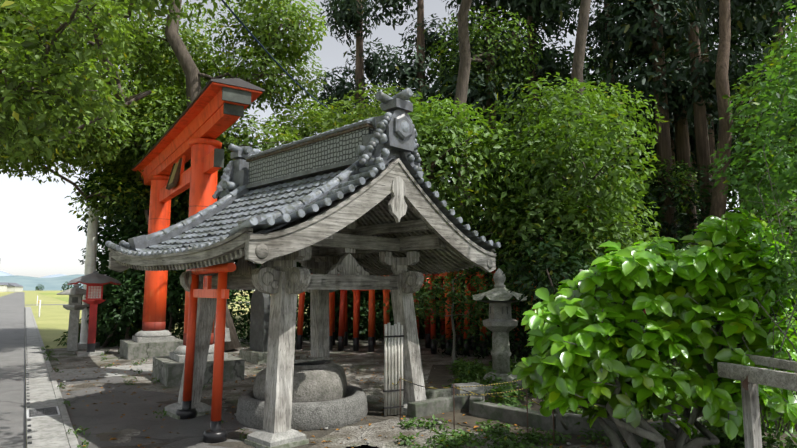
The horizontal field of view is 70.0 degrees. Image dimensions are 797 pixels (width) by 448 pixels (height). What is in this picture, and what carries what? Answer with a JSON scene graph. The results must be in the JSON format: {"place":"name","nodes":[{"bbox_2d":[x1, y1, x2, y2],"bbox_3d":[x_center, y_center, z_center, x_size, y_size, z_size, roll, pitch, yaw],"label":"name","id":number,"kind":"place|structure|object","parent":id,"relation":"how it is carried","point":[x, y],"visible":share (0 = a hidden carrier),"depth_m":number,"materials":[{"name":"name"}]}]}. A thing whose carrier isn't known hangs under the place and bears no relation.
{"place":"outdoors","nodes":[
{"label":"outdoors","id":0,"kind":"place"},
{"bbox_2d":[0,292,24,447],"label":"road","id":1,"kind":"structure","parent":0,"point":[11,376],"depth_m":10.80,"materials":[{"name":"grey asphalt"}]},
{"bbox_2d":[0,302,248,305],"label":"crossroad","id":2,"kind":"structure","parent":1,"relation":"on","point":[53,304],"depth_m":58.60,"materials":[{"name":"asphalt"}]},
{"bbox_2d":[0,271,83,290],"bbox_3d":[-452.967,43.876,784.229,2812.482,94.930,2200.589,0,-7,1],"label":"hills","id":3,"kind":"structure","parent":0,"point":[50,282],"depth_m":836.14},
{"bbox_2d":[0,291,309,447],"bbox_3d":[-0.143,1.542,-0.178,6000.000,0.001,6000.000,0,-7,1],"label":"ground","id":4,"kind":"structure","parent":0,"point":[52,322],"depth_m":31.63,"materials":[{"name":"green plant"}]},
{"bbox_2d":[38,300,40,316],"bbox_3d":[-20.175,4.747,31.967,0.115,0.970,0.106,4,-8,-33],"label":"delineator","id":5,"kind":"object","parent":4,"relation":"on","point":[39,308],"visible":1,"depth_m":31.95,"materials":[{"name":"white paint"}]},
{"bbox_2d":[24,307,79,447],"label":"gutter","id":6,"kind":"object","parent":4,"relation":"on","point":[47,423],"visible":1,"depth_m":7.73,"materials":[{"name":"concrete"}]},
{"bbox_2d":[35,281,72,290],"bbox_3d":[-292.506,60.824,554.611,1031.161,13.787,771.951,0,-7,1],"label":"trees","id":7,"kind":"object","parent":4,"relation":"on","point":[62,287],"visible":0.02,"depth_m":509.48,"materials":[{"name":"green plant"}]},
{"bbox_2d":[0,258,297,299],"bbox_3d":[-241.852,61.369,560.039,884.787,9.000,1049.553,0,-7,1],"label":"buildings","id":8,"kind":"structure","parent":4,"relation":"on","point":[9,287],"depth_m":388.96,"materials":[{"name":"concrete"}]},
{"bbox_2d":[0,291,298,301],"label":"field parcels","id":9,"kind":"object","parent":4,"relation":"on","point":[65,298],"visible":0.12,"depth_m":124.20,"materials":[{"name":"plant"}]},
{"bbox_2d":[53,160,310,346],"bbox_3d":[-5.887,1.296,17.768,8.099,6.750,5.363,4,-8,-32],"label":"hedge","id":10,"kind":"object","parent":4,"relation":"on","point":[113,309],"depth_m":15.47,"materials":[{"name":"green plant"}]},
{"bbox_2d":[371,0,699,346],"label":"tree","id":11,"kind":"object","parent":4,"relation":"on","point":[429,127],"depth_m":12.31,"materials":[{"name":"green plant"}]},
{"bbox_2d":[309,0,796,320],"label":"tree","id":12,"kind":"object","parent":4,"relation":"on","point":[751,25],"depth_m":17.68,"materials":[{"name":"green plant"}]},
{"bbox_2d":[424,223,796,362],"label":"undergrowth","id":13,"kind":"object","parent":4,"relation":"on","point":[524,336],"depth_m":10.52,"materials":[{"name":"green plant"}]},
{"bbox_2d":[222,0,336,113],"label":"cable","id":14,"kind":"object","parent":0,"point":[253,36],"visible":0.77,"depth_m":11.85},
{"bbox_2d":[46,335,696,447],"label":"ground","id":15,"kind":"structure","parent":0,"point":[361,360],"depth_m":9.74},
{"bbox_2d":[57,284,86,350],"bbox_3d":[-8.342,2.376,14.652,0.608,1.720,0.608,-2,-7,20],"label":"stone lantern","id":16,"kind":"object","parent":15,"relation":"on","point":[75,306],"visible":0.85,"depth_m":14.53,"materials":[{"name":"grey stone"}]},
{"bbox_2d":[78,209,99,348],"bbox_3d":[-8.329,1.435,15.356,0.500,3.750,0.500,0,-7,1],"label":"flag pole","id":17,"kind":"object","parent":15,"relation":"on","point":[91,249],"visible":0.54,"depth_m":15.30,"materials":[{"name":"white paint"}]},
{"bbox_2d":[67,271,121,355],"bbox_3d":[-7.353,2.137,13.707,0.946,1.980,0.946,-2,-7,16],"label":"red lantern","id":18,"kind":"object","parent":15,"relation":"on","point":[95,281],"visible":1,"depth_m":13.59,"materials":[{"name":"paint"}]},
{"bbox_2d":[53,364,152,380],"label":"slab","id":19,"kind":"structure","parent":15,"relation":"on","point":[107,371],"depth_m":10.62,"materials":[{"name":"concrete"}]},
{"bbox_2d":[38,345,248,447],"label":"crack weeds","id":20,"kind":"object","parent":15,"relation":"on","point":[64,402],"visible":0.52,"depth_m":8.86,"materials":[{"name":"green plant"}]},
{"bbox_2d":[57,376,257,447],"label":"paved path","id":21,"kind":"structure","parent":15,"relation":"on","point":[104,415],"depth_m":6.85,"materials":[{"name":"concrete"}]},
{"bbox_2d":[176,263,235,442],"bbox_3d":[-2.223,1.386,6.502,0.239,1.819,1.810,5,-8,-33],"label":"torii","id":22,"kind":"object","parent":21,"relation":"on","point":[215,433],"visible":0.98,"depth_m":6.05,"materials":[{"name":"red paint"}]},
{"bbox_2d":[60,377,390,447],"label":"gravel spill","id":23,"kind":"object","parent":21,"relation":"on","point":[124,435],"visible":0.67,"depth_m":6.09,"materials":[{"name":"gravel"}]},
{"bbox_2d":[119,78,264,386],"bbox_3d":[-4.673,0.487,11.991,1.250,4.875,7.854,4,-8,-33],"label":"torii","id":24,"kind":"object","parent":15,"relation":"on","point":[213,111],"visible":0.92,"depth_m":10.35,"materials":[{"name":"wood"}]},
{"bbox_2d":[214,322,230,341],"bbox_3d":[-4.188,2.489,13.408,0.350,0.520,0.459,4,-8,-33],"label":"sign","id":25,"kind":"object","parent":15,"relation":"on","point":[227,335],"depth_m":13.28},
{"bbox_2d":[0,0,450,350],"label":"tree","id":26,"kind":"object","parent":15,"relation":"on","point":[154,54],"depth_m":15.58,"materials":[{"name":"green plant"}]},
{"bbox_2d":[0,0,151,140],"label":"branches","id":27,"kind":"object","parent":26,"relation":"attached to","point":[127,100],"visible":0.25,"depth_m":8.19,"materials":[{"name":"brown plant"}]},
{"bbox_2d":[0,0,230,164],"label":"big tree leaves","id":28,"kind":"object","parent":27,"relation":"attached to","point":[18,33],"visible":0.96,"depth_m":6.22,"materials":[{"name":"green plant"}]},
{"bbox_2d":[238,290,269,363],"bbox_3d":[-3.043,2.210,12.504,0.548,1.560,0.947,6,-9,-41],"label":"stele","id":29,"kind":"object","parent":15,"relation":"on","point":[256,352],"visible":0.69,"depth_m":12.34,"materials":[{"name":"stone"}]},
{"bbox_2d":[105,88,500,447],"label":"pavilion","id":30,"kind":"structure","parent":15,"relation":"on","point":[358,205],"depth_m":6.77,"materials":[{"name":"wood"}]},
{"bbox_2d":[296,270,311,349],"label":"torii gate","id":31,"kind":"structure","parent":15,"relation":"on","point":[300,322],"depth_m":14.82,"materials":[{"name":"red paint"}]},
{"bbox_2d":[310,272,334,344],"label":"torii gate","id":32,"kind":"structure","parent":15,"relation":"on","point":[333,316],"depth_m":15.85,"materials":[{"name":"red paint"}]},
{"bbox_2d":[231,405,422,447],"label":"damp soil","id":33,"kind":"structure","parent":15,"relation":"on","point":[374,415],"depth_m":6.71,"materials":[{"name":"brown soil"}]},
{"bbox_2d":[236,354,367,430],"bbox_3d":[-1.177,2.009,7.058,1.594,0.725,1.594,-6,-9,44],"label":"basin","id":34,"kind":"object","parent":33,"relation":"on","point":[324,395],"visible":0.77,"depth_m":6.58,"materials":[{"name":"stone"}]},
{"bbox_2d":[383,323,403,415],"bbox_3d":[-0.059,1.793,7.077,0.270,1.117,0.045,3,-7,-25],"label":"bamboo screen","id":35,"kind":"object","parent":33,"relation":"on","point":[396,335],"visible":0.94,"depth_m":7.06,"materials":[{"name":"grey wood"}]},
{"bbox_2d":[329,290,347,350],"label":"torii gate","id":36,"kind":"structure","parent":15,"relation":"on","point":[331,324],"depth_m":14.63,"materials":[{"name":"red paint"}]},
{"bbox_2d":[338,290,359,350],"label":"torii gate","id":37,"kind":"structure","parent":15,"relation":"on","point":[341,332],"depth_m":14.50,"materials":[{"name":"red paint"}]},
{"bbox_2d":[56,341,667,447],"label":"pebbles","id":38,"kind":"object","parent":15,"relation":"on","point":[440,422],"visible":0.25,"depth_m":8.93,"materials":[{"name":"stone"}]},
{"bbox_2d":[53,351,672,447],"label":"fallen leaves","id":39,"kind":"object","parent":15,"relation":"on","point":[245,390],"visible":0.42,"depth_m":6.92,"materials":[{"name":"brown plant"}]},
{"bbox_2d":[352,290,375,351],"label":"torii gate","id":40,"kind":"structure","parent":15,"relation":"on","point":[355,320],"depth_m":14.38,"materials":[{"name":"red paint"}]},
{"bbox_2d":[368,290,389,351],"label":"torii gate","id":41,"kind":"structure","parent":15,"relation":"on","point":[371,321],"depth_m":14.26,"materials":[{"name":"red paint"}]},
{"bbox_2d":[377,275,389,323],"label":"torii gate","id":42,"kind":"structure","parent":15,"relation":"on","point":[385,308],"depth_m":14.19,"materials":[{"name":"red paint"}]},
{"bbox_2d":[413,274,430,347],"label":"torii gate","id":43,"kind":"structure","parent":15,"relation":"on","point":[427,338],"depth_m":15.03,"materials":[{"name":"orange paint"}]},
{"bbox_2d":[425,273,445,353],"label":"torii gate","id":44,"kind":"structure","parent":15,"relation":"on","point":[433,329],"depth_m":13.88,"materials":[{"name":"orange paint"}]},
{"bbox_2d":[439,271,462,354],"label":"torii gate","id":45,"kind":"structure","parent":15,"relation":"on","point":[448,331],"depth_m":13.73,"materials":[{"name":"orange paint"}]},
{"bbox_2d":[462,269,476,354],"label":"torii gate","id":46,"kind":"structure","parent":15,"relation":"on","point":[466,346],"depth_m":13.66,"materials":[{"name":"orange paint"}]},
{"bbox_2d":[392,377,554,444],"bbox_3d":[0.815,1.998,6.525,1.948,0.624,1.013,-2,-7,19],"label":"rope barrier","id":47,"kind":"object","parent":15,"relation":"on","point":[526,395],"visible":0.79,"depth_m":6.25,"materials":[{"name":"orange metal"}]},
{"bbox_2d":[476,268,491,355],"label":"torii gate","id":48,"kind":"structure","parent":15,"relation":"on","point":[484,331],"depth_m":13.42,"materials":[{"name":"orange paint"}]},
{"bbox_2d":[224,20,761,313],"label":"far forest leaves","id":49,"kind":"object","parent":15,"relation":"on","point":[596,73],"depth_m":25.68,"materials":[{"name":"green plant"}]},
{"bbox_2d":[514,270,526,355],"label":"torii gate","id":50,"kind":"structure","parent":15,"relation":"on","point":[518,339],"depth_m":13.30,"materials":[{"name":"orange paint"}]},
{"bbox_2d":[423,362,796,447],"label":"bed soil","id":51,"kind":"structure","parent":15,"relation":"on","point":[439,376],"depth_m":6.89,"materials":[{"name":"brown soil"}]},
{"bbox_2d":[383,266,524,366],"bbox_3d":[1.103,1.719,11.297,2.806,2.274,2.831,0,-7,1],"label":"maple","id":52,"kind":"object","parent":51,"relation":"on","point":[421,313],"depth_m":11.17,"materials":[{"name":"green plant"}]},
{"bbox_2d":[473,268,526,387],"bbox_3d":[1.671,1.675,9.333,0.874,1.906,0.892,2,-7,-19],"label":"stone lantern","id":53,"kind":"object","parent":51,"relation":"on","point":[500,323],"visible":0.96,"depth_m":9.19,"materials":[{"name":"grey stone"}]},
{"bbox_2d":[392,414,654,447],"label":"weeds","id":54,"kind":"object","parent":51,"relation":"on","point":[463,440],"visible":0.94,"depth_m":5.74,"materials":[{"name":"green plant"}]},
{"bbox_2d":[407,382,720,442],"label":"kerbs","id":55,"kind":"structure","parent":51,"relation":"on","point":[437,401],"depth_m":6.75,"materials":[{"name":"stone"}]},
{"bbox_2d":[442,355,796,447],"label":"weed bed","id":56,"kind":"object","parent":51,"relation":"on","point":[468,369],"visible":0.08,"depth_m":7.10,"materials":[{"name":"green plant"}]},
{"bbox_2d":[512,208,796,447],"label":"bush","id":57,"kind":"object","parent":51,"relation":"on","point":[701,273],"depth_m":4.92,"materials":[{"name":"green plant"}]},
{"bbox_2d":[461,156,793,326],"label":"undergrowth leaves","id":58,"kind":"object","parent":15,"relation":"on","point":[680,225],"visible":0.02,"depth_m":14.56,"materials":[{"name":"green plant"}]},
{"bbox_2d":[717,354,796,447],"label":"fence","id":59,"kind":"object","parent":15,"relation":"on","point":[750,378],"visible":0.94,"depth_m":4.51,"materials":[{"name":"grey wood"}]},
{"bbox_2d":[0,0,796,276],"label":"sky","id":60,"kind":"structure","parent":0,"point":[39,236],"materials":[{"name":"white"}]},
{"bbox_2d":[296,250,547,340],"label":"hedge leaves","id":61,"kind":"object","parent":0,"point":[364,315],"visible":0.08,"depth_m":17.68,"materials":[{"name":"green plant"}]},
{"bbox_2d":[462,0,668,303],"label":"tree","id":62,"kind":"object","parent":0,"point":[536,194],"depth_m":10.64,"materials":[{"name":"green plant"}]},
{"bbox_2d":[709,0,796,436],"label":"tree","id":63,"kind":"object","parent":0,"point":[787,117],"depth_m":4.81,"materials":[{"name":"green plant"}]},
{"bbox_2d":[710,0,796,343],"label":"tree","id":64,"kind":"object","parent":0,"point":[718,204],"depth_m":12.75,"materials":[{"name":"green plant"}]}
]}

